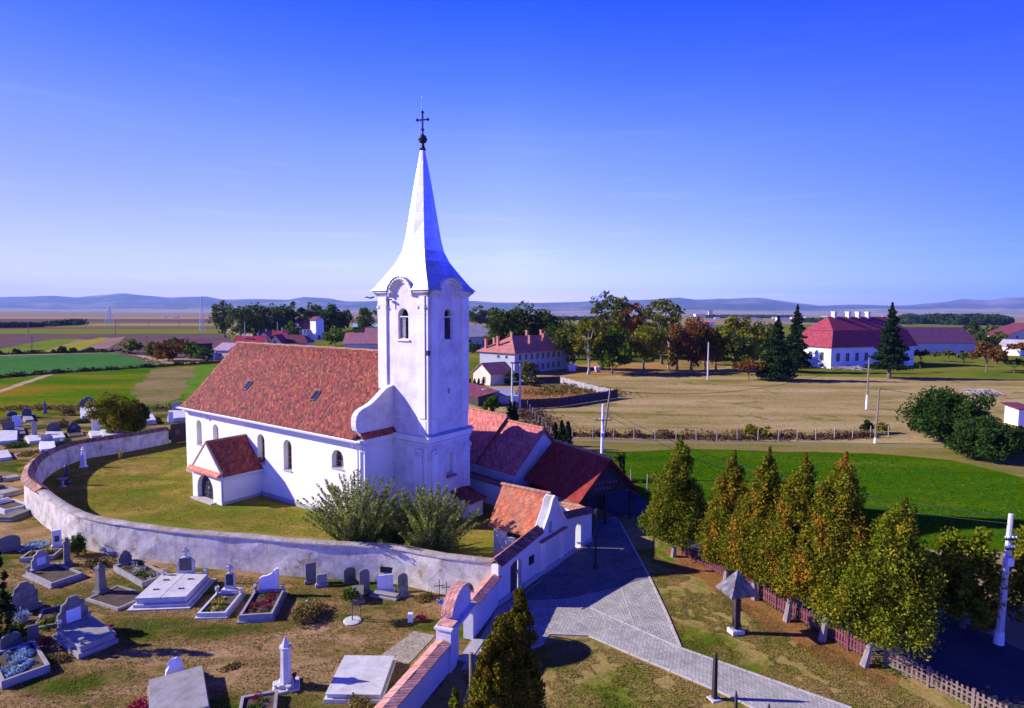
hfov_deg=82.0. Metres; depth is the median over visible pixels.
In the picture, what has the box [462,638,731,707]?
grass
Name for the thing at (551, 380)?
board fence
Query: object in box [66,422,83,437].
grave
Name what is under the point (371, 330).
mauve roof annex
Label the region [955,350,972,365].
orchard tree
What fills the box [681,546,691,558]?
picket fence
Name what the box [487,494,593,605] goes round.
gateway wall
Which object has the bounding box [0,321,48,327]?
wood
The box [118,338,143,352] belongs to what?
garden tree
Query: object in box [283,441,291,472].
window
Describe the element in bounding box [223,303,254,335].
poplar tree
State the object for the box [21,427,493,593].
churchyard wall
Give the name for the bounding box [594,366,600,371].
waste container
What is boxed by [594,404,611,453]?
utility pole
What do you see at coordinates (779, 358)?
spruce tree
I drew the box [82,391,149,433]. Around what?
cemetery tree
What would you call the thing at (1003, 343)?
white garage
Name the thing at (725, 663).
kerb
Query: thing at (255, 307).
poplar tree
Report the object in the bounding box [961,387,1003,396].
branch pile
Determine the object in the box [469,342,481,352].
shrub
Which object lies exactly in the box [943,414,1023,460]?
walnut tree
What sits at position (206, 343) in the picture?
barn house
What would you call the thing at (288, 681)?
obelisk
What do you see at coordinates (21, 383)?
dirt track
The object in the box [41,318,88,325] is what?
wood
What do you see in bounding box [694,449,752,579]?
thuja tree
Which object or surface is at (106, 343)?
field
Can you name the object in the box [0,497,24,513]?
grave
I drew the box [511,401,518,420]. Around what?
slim cypress
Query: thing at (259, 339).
crimson house
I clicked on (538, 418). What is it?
wire fence
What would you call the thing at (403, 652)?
gravel plot
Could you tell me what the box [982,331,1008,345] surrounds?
hedge tree
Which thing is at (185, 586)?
double tomb
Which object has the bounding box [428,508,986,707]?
front lawn
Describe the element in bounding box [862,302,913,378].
spruce tree
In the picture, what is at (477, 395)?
brown low roof
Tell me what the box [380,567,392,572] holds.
plaque
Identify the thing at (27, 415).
grave
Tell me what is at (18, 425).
grave
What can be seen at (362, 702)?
plant
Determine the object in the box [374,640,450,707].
cemetery wall
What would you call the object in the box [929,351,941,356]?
orchard tree
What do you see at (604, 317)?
park tree
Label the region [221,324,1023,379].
village ground
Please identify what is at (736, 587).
shingled sign post
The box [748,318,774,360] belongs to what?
park tree
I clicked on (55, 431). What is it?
grave
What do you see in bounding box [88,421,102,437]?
grave
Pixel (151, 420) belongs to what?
grave
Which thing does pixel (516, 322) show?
park tree
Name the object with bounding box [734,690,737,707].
carved post
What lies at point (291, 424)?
church
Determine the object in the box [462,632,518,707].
column thuja
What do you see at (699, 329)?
park tree
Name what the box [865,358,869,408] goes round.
utility pole
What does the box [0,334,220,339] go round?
field
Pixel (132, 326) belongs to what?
field
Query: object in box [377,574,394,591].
gravestone
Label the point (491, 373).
shed
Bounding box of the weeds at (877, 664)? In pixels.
[678,546,909,681]
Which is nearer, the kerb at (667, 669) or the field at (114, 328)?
the kerb at (667, 669)
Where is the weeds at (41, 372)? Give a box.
[0,360,221,378]
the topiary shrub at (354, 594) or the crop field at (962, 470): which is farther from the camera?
the crop field at (962, 470)
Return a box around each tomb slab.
[148,665,209,707]
[324,655,395,703]
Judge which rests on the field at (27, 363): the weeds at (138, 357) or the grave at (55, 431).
the weeds at (138, 357)
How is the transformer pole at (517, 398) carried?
on the meadow at (820, 404)
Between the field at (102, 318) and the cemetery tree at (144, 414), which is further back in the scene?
the field at (102, 318)
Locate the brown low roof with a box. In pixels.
[469,382,499,406]
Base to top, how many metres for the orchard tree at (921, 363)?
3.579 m
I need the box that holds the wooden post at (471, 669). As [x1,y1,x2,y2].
[469,652,473,700]
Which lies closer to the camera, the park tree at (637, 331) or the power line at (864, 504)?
the power line at (864, 504)
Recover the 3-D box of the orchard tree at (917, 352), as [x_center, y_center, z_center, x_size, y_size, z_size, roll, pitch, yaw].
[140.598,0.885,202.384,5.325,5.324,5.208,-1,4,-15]
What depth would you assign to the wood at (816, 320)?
1169.45 m
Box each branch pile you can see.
[831,365,882,369]
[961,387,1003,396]
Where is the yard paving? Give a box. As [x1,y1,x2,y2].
[526,517,648,599]
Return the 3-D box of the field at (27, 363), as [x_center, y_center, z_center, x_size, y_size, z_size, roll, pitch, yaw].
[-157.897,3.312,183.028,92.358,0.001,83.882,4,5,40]
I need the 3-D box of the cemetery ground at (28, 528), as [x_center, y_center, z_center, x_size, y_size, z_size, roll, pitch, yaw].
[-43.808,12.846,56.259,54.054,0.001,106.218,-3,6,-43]
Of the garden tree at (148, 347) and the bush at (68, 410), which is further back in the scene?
the garden tree at (148, 347)
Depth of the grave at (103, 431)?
78.67 m
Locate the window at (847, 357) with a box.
[845,353,849,361]
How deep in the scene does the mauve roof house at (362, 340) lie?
244.16 m
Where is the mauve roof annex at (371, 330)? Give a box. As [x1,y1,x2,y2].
[364,328,377,332]
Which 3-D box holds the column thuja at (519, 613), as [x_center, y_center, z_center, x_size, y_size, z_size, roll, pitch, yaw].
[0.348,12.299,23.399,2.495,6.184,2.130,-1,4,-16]
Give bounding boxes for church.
[176,96,486,521]
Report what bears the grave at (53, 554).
on the cemetery ground at (28, 528)
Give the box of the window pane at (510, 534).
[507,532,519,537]
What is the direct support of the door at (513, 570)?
in the gateway wall at (553, 537)
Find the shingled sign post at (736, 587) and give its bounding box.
[716,570,758,635]
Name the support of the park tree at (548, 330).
on the village ground at (474, 360)
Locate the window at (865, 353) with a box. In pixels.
[864,352,867,360]
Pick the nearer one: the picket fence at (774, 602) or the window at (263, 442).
the picket fence at (774, 602)
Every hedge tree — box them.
[963,321,985,334]
[970,331,998,348]
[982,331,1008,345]
[984,324,999,332]
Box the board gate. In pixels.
[170,422,185,443]
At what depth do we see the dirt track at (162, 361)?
209.40 m
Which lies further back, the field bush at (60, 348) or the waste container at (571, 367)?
the field bush at (60, 348)
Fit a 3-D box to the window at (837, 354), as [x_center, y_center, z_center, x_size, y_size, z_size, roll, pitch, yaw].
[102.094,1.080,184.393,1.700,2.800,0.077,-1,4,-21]
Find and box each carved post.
[706,652,721,702]
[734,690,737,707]
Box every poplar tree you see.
[207,300,236,337]
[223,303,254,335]
[239,302,270,335]
[257,303,289,330]
[272,304,293,329]
[284,301,306,330]
[301,302,329,331]
[318,303,339,332]
[329,308,353,331]
[356,307,376,331]
[469,304,487,324]
[477,310,491,324]
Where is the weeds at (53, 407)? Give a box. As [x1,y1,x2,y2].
[0,403,171,413]
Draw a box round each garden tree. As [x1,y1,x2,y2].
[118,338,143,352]
[143,341,164,355]
[151,339,184,360]
[162,337,188,350]
[176,340,204,357]
[192,347,214,360]
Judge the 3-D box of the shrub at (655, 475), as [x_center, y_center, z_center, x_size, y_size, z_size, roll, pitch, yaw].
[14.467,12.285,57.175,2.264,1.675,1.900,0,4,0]
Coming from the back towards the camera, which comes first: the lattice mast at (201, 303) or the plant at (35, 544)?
the lattice mast at (201, 303)
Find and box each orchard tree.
[914,349,929,360]
[915,361,926,367]
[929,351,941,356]
[939,350,955,361]
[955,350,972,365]
[967,340,1008,371]
[985,355,1008,369]
[1003,357,1023,372]
[1005,342,1023,357]
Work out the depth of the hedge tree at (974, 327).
404.62 m
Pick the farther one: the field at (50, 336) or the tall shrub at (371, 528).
the field at (50, 336)
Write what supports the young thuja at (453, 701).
on the front lawn at (604, 673)
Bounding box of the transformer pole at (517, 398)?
[511,362,521,410]
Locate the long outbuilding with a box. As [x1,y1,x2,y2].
[904,327,976,353]
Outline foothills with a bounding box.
[0,308,1023,316]
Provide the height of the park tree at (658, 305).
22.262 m
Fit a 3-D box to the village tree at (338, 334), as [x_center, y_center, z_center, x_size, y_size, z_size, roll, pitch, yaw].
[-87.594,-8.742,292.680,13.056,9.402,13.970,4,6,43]
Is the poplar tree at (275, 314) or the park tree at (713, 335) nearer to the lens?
the park tree at (713, 335)
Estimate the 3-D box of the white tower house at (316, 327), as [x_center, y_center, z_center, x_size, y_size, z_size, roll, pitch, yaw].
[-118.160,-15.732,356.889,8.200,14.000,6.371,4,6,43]
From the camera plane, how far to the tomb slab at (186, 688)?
25.57 m
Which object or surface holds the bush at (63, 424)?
on the cemetery ground at (28, 528)
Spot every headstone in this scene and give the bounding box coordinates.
[0,535,23,552]
[10,580,42,614]
[26,623,40,640]
[42,401,47,413]
[51,529,62,548]
[62,537,72,565]
[165,656,184,674]
[168,412,173,422]
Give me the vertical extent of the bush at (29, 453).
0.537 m
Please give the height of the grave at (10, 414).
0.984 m
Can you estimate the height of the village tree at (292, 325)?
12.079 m
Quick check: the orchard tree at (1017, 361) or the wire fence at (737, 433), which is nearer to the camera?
the wire fence at (737, 433)
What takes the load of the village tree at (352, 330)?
on the village ground at (474, 360)
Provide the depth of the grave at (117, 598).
35.05 m
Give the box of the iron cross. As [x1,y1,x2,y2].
[434,579,443,602]
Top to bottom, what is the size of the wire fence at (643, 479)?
1.764 m
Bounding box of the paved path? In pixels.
[550,609,847,707]
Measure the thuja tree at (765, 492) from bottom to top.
9.364 m
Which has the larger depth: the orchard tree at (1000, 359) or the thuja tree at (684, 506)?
the orchard tree at (1000, 359)
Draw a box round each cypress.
[0,551,17,638]
[506,400,513,419]
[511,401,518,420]
[550,422,559,438]
[557,420,565,441]
[562,421,573,443]
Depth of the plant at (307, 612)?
32.58 m
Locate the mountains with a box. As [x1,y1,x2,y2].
[0,293,1023,310]
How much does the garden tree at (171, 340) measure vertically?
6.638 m
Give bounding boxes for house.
[183,338,213,353]
[214,342,235,359]
[232,333,268,342]
[260,329,272,341]
[269,334,286,343]
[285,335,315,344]
[292,321,309,337]
[309,316,323,339]
[342,333,377,348]
[476,330,569,373]
[800,312,917,368]
[983,323,1023,350]
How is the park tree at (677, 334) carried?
on the park floor
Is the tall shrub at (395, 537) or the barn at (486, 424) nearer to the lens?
the tall shrub at (395, 537)
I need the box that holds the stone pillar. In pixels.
[64,463,70,484]
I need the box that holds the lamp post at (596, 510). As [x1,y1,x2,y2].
[593,508,598,567]
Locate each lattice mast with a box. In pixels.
[105,307,113,322]
[199,297,204,331]
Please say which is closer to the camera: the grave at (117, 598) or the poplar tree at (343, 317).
the grave at (117, 598)
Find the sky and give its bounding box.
[0,0,1023,304]
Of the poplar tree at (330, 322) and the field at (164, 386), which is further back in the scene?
the poplar tree at (330, 322)
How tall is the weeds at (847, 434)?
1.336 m
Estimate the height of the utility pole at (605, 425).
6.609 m
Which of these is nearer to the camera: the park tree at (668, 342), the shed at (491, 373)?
the shed at (491, 373)
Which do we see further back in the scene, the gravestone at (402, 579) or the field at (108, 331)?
the field at (108, 331)
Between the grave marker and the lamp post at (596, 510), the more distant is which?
the lamp post at (596, 510)
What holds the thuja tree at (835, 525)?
on the needle litter
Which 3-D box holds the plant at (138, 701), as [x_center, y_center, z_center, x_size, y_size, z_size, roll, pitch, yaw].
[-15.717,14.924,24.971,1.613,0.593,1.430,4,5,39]
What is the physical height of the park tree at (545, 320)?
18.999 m
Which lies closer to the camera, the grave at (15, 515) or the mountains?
the grave at (15, 515)
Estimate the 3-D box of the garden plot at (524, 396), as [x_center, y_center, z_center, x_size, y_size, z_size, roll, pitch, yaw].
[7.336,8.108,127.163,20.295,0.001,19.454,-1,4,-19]
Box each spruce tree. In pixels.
[751,315,800,380]
[785,304,812,372]
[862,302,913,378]
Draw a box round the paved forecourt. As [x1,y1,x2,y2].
[461,516,678,669]
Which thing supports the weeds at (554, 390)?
on the garden plot at (524, 396)
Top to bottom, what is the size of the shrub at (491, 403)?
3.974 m
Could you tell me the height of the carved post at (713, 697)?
2.165 m
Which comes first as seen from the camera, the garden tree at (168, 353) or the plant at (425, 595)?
the plant at (425, 595)
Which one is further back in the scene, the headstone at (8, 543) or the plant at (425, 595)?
the headstone at (8, 543)
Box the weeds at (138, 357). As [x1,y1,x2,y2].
[115,351,169,364]
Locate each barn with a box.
[467,407,510,472]
[475,419,553,486]
[524,439,638,524]
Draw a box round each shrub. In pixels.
[296,468,414,542]
[341,587,360,625]
[381,511,418,544]
[383,482,487,552]
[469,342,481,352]
[481,393,500,411]
[504,370,522,384]
[521,359,539,386]
[614,452,626,473]
[650,471,660,486]
[740,423,772,436]
[859,419,874,431]
[874,422,889,432]
[918,549,957,616]
[929,526,1015,632]
[1000,524,1023,622]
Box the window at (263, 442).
[260,435,264,464]
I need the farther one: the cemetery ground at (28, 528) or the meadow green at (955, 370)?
the meadow green at (955, 370)
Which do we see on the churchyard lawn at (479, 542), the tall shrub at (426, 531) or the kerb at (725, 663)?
the tall shrub at (426, 531)
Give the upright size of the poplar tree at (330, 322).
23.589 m
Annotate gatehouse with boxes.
[488,482,551,556]
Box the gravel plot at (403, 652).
[382,631,434,663]
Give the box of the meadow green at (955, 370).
[790,361,1023,379]
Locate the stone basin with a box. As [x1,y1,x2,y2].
[56,477,67,487]
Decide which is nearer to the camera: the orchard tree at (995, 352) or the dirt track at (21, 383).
the dirt track at (21, 383)
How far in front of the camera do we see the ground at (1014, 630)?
80.00 m
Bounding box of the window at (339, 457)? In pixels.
[331,450,343,470]
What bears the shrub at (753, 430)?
on the meadow at (820, 404)
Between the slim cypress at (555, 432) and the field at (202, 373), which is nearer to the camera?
the slim cypress at (555, 432)
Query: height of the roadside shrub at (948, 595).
3.852 m
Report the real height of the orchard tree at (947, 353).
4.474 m
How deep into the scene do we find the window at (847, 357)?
185.83 m
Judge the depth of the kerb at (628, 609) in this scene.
33.76 m
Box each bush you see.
[0,417,12,423]
[2,441,27,448]
[12,348,21,353]
[16,449,44,456]
[46,418,72,426]
[53,438,71,445]
[57,346,66,352]
[58,407,75,415]
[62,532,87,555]
[71,418,90,423]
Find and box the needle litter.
[666,548,900,690]
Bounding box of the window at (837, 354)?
[836,353,839,361]
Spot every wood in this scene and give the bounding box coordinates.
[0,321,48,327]
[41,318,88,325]
[552,315,663,319]
[705,314,801,317]
[790,317,914,323]
[898,313,940,323]
[933,313,1014,325]
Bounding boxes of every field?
[0,317,209,318]
[0,319,377,322]
[0,327,215,328]
[0,329,232,333]
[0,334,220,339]
[0,338,81,352]
[0,339,49,348]
[0,353,157,376]
[0,363,218,416]
[45,325,213,326]
[47,338,106,350]
[79,337,123,350]
[80,324,212,324]
[89,323,377,323]
[107,335,229,357]
[129,366,196,406]
[181,364,217,402]
[598,449,1023,551]
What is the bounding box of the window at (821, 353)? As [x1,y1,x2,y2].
[820,352,823,360]
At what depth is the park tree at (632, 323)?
214.90 m
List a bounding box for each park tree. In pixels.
[483,329,504,345]
[486,301,544,339]
[531,308,563,334]
[541,321,567,344]
[552,315,588,363]
[573,315,607,374]
[583,325,636,373]
[589,290,629,332]
[593,316,608,349]
[612,301,651,358]
[623,316,657,354]
[625,322,667,371]
[642,298,685,363]
[649,315,668,356]
[662,323,698,369]
[662,327,670,368]
[669,315,709,370]
[698,321,720,368]
[707,331,728,368]
[717,314,766,360]
[717,324,731,358]
[724,332,756,371]
[730,358,765,379]
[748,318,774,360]
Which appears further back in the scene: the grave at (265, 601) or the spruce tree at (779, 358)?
the spruce tree at (779, 358)
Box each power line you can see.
[605,408,1007,517]
[605,413,1006,523]
[611,359,867,393]
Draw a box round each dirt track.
[0,374,51,392]
[120,352,171,363]
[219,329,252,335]
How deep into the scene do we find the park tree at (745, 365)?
150.70 m
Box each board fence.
[517,390,617,408]
[535,376,559,384]
[560,376,611,392]
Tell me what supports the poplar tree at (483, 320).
on the village ground at (474, 360)
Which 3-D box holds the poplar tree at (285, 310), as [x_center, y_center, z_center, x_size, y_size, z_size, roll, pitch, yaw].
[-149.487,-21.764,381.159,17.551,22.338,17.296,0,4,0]
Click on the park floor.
(633, 367)
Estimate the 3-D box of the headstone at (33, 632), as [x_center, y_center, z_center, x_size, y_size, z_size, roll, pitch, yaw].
[-24.819,14.425,30.514,0.562,0.727,0.354,-4,6,-45]
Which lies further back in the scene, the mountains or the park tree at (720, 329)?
the mountains
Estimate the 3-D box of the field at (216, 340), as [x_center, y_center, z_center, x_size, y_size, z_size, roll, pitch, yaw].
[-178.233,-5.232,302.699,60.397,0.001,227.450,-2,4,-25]
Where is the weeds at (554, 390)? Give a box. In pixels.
[515,383,647,398]
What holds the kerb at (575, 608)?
on the front lawn at (604, 673)
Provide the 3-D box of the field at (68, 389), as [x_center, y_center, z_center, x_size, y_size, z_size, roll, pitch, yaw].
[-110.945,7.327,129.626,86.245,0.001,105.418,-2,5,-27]
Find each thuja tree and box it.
[637,434,707,557]
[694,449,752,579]
[718,445,786,600]
[742,452,830,622]
[777,451,892,642]
[809,496,952,667]
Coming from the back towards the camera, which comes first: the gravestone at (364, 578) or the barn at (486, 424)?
the barn at (486, 424)
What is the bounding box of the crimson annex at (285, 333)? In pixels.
[270,328,289,338]
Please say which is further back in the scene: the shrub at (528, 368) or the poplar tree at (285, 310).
the poplar tree at (285, 310)
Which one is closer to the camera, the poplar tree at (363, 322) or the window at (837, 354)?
the window at (837, 354)
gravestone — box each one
[304,562,316,584]
[315,573,327,587]
[342,567,356,584]
[359,569,370,593]
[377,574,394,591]
[397,573,409,597]
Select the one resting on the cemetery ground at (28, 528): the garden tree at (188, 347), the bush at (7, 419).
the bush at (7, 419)
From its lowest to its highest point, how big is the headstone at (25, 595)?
1.700 m
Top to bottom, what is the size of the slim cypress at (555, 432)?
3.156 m
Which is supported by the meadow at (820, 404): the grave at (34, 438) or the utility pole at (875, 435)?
the utility pole at (875, 435)
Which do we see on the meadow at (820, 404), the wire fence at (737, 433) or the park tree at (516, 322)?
the wire fence at (737, 433)
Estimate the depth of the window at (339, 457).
48.67 m
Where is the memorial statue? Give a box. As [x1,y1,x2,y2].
[79,447,87,467]
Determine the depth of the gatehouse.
39.77 m
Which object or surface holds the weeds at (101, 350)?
on the field at (216, 340)
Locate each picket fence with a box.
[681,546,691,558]
[694,548,875,660]
[883,648,1007,707]
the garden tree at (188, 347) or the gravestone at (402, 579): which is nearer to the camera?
the gravestone at (402, 579)
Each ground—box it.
[0,312,1023,685]
[0,411,469,707]
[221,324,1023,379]
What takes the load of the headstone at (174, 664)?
on the cemetery ground at (28, 528)
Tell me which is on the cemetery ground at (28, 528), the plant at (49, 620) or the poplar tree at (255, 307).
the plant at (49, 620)
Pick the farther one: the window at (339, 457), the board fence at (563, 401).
the board fence at (563, 401)
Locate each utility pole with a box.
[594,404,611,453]
[604,389,610,433]
[707,342,708,379]
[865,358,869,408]
[874,387,879,442]
[993,513,1017,645]
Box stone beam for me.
[369,589,398,600]
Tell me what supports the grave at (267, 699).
on the cemetery ground at (28, 528)
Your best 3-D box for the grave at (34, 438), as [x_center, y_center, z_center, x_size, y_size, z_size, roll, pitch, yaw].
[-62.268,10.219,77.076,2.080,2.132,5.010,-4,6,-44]
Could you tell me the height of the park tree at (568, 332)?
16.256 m
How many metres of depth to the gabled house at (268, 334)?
281.91 m
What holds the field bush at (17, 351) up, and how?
on the ground at (1014, 630)
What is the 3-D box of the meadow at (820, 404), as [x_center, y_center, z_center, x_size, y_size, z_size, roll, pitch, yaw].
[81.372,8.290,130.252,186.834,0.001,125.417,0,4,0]
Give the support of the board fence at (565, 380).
on the meadow at (820, 404)
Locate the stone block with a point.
(361, 590)
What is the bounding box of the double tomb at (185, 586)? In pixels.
[127,546,215,611]
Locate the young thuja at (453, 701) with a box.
[448,687,461,707]
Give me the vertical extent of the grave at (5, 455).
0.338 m
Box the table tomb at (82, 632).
[52,594,117,659]
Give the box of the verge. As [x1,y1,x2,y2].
[572,441,1023,477]
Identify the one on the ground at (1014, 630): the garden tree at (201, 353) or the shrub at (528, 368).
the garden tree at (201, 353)
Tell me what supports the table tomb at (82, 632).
on the cemetery ground at (28, 528)
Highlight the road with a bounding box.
[598,490,1023,707]
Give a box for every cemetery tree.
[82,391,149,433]
[109,403,149,431]
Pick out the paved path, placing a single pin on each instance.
(754, 690)
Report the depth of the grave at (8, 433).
79.02 m
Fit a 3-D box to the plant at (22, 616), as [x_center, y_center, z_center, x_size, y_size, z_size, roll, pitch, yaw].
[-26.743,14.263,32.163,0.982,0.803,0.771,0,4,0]
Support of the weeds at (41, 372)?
on the field at (68, 389)
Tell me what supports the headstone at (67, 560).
on the cemetery ground at (28, 528)
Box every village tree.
[283,320,300,334]
[321,327,347,345]
[344,328,363,333]
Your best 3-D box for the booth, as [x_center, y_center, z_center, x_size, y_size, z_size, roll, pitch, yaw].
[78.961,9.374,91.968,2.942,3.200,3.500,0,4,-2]
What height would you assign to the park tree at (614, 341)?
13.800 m
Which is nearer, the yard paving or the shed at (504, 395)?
the yard paving
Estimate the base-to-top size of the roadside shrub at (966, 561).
5.907 m
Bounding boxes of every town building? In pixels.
[566,314,589,315]
[695,320,714,326]
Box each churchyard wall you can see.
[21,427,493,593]
[470,471,584,511]
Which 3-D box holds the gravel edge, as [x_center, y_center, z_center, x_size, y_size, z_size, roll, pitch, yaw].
[18.680,14.001,44.398,1.592,0.001,32.225,-2,5,-30]
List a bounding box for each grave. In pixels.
[0,421,17,444]
[0,450,12,460]
[0,474,20,481]
[0,485,22,497]
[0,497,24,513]
[0,509,30,521]
[0,631,49,688]
[7,411,16,420]
[12,415,25,435]
[19,548,62,562]
[21,404,35,422]
[22,549,85,588]
[25,421,44,443]
[36,605,60,628]
[39,434,55,451]
[45,422,65,440]
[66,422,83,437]
[79,397,95,418]
[86,562,140,610]
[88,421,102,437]
[101,429,122,436]
[113,550,166,586]
[146,409,156,424]
[167,402,185,421]
[194,563,246,619]
[237,567,287,623]
[239,689,277,707]
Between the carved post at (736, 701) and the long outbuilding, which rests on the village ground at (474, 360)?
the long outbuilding
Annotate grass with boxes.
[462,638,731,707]
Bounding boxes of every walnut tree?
[894,385,996,440]
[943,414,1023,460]
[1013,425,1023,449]
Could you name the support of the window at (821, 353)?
in the manor house at (834, 341)
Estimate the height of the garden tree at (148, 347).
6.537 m
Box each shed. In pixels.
[352,324,377,331]
[472,361,510,385]
[482,388,515,403]
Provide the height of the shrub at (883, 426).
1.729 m
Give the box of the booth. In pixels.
[999,402,1023,425]
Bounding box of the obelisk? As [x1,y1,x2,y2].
[272,637,299,694]
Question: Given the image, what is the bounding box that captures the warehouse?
[469,325,489,350]
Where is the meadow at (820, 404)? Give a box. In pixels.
[469,366,1023,443]
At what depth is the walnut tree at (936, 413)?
75.35 m
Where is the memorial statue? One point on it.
(83, 463)
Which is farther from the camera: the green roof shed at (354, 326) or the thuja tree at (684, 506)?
the green roof shed at (354, 326)
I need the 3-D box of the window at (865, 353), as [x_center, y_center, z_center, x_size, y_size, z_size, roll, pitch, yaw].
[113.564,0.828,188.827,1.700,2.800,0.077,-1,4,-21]
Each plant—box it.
[1,622,26,637]
[14,607,32,622]
[18,539,49,551]
[35,612,57,630]
[39,636,50,645]
[46,653,71,662]
[80,555,116,568]
[126,695,148,707]
[216,661,243,672]
[287,600,326,625]
[345,692,372,707]
[412,590,433,601]
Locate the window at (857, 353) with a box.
[855,352,858,360]
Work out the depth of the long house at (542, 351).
168.12 m
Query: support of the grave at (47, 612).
on the cemetery ground at (28, 528)
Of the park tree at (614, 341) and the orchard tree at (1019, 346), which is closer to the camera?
the park tree at (614, 341)
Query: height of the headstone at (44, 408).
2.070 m
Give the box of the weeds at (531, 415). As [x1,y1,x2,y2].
[498,405,589,441]
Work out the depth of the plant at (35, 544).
42.30 m
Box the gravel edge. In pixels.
[626,489,1020,647]
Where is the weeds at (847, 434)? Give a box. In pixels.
[558,427,884,441]
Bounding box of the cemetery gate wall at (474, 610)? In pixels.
[434,574,501,672]
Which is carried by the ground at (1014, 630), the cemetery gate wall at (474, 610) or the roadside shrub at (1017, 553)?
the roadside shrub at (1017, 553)
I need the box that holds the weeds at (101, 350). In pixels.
[0,348,127,354]
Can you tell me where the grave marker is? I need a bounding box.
[408,612,426,622]
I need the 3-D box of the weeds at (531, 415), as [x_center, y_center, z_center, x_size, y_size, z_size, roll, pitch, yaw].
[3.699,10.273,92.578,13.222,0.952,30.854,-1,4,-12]
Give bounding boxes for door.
[202,475,212,498]
[510,560,516,592]
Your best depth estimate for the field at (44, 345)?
282.85 m
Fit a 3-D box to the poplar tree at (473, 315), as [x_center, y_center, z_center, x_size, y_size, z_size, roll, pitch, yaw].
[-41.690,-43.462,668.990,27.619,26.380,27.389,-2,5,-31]
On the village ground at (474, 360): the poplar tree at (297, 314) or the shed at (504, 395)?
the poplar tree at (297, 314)
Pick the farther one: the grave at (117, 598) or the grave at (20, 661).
the grave at (117, 598)
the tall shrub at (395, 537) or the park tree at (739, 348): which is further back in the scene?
the park tree at (739, 348)
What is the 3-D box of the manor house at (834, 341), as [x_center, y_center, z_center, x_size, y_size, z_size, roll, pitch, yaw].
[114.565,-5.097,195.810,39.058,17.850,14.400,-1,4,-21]
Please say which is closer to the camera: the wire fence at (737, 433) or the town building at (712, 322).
the wire fence at (737, 433)
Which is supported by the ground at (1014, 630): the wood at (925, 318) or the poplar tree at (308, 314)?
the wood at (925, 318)
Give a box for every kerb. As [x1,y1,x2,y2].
[550,633,756,707]
[560,608,590,608]
[591,608,851,707]
[619,521,681,646]
[621,588,636,630]
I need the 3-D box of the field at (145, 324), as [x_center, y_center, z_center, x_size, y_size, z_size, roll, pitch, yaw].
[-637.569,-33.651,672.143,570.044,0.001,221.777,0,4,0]
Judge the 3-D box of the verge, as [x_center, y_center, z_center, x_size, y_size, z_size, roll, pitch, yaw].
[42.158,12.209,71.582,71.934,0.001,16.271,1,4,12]
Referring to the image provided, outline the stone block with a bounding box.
[351,585,364,604]
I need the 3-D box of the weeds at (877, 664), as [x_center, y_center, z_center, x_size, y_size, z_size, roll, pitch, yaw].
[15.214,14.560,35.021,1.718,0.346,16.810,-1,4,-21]
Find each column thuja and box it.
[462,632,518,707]
[474,612,534,707]
[505,587,547,707]
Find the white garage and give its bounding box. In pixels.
[999,339,1023,355]
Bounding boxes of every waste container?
[566,364,576,370]
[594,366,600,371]
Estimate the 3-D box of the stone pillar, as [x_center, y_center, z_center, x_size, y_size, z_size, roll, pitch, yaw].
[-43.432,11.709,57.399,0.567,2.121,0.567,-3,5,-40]
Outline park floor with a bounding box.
[543,360,725,377]
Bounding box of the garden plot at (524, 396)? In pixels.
[516,385,586,399]
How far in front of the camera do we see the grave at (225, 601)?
34.12 m
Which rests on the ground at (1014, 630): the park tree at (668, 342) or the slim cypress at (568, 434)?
the slim cypress at (568, 434)
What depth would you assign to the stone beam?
35.02 m
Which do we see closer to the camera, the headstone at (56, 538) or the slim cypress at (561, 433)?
the headstone at (56, 538)
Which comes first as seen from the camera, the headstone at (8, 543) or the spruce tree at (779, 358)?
the headstone at (8, 543)
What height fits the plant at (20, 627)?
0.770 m
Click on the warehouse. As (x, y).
(477, 333)
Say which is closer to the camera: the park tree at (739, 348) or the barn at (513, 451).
the barn at (513, 451)
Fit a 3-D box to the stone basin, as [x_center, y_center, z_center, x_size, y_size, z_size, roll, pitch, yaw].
[-43.294,12.372,56.678,0.900,0.900,0.900,0,4,0]
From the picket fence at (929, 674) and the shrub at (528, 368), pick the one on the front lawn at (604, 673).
the picket fence at (929, 674)
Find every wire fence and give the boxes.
[527,401,566,442]
[572,425,905,440]
[630,470,655,491]
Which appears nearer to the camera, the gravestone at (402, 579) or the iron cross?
the iron cross
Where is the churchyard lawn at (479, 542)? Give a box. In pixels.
[42,441,494,557]

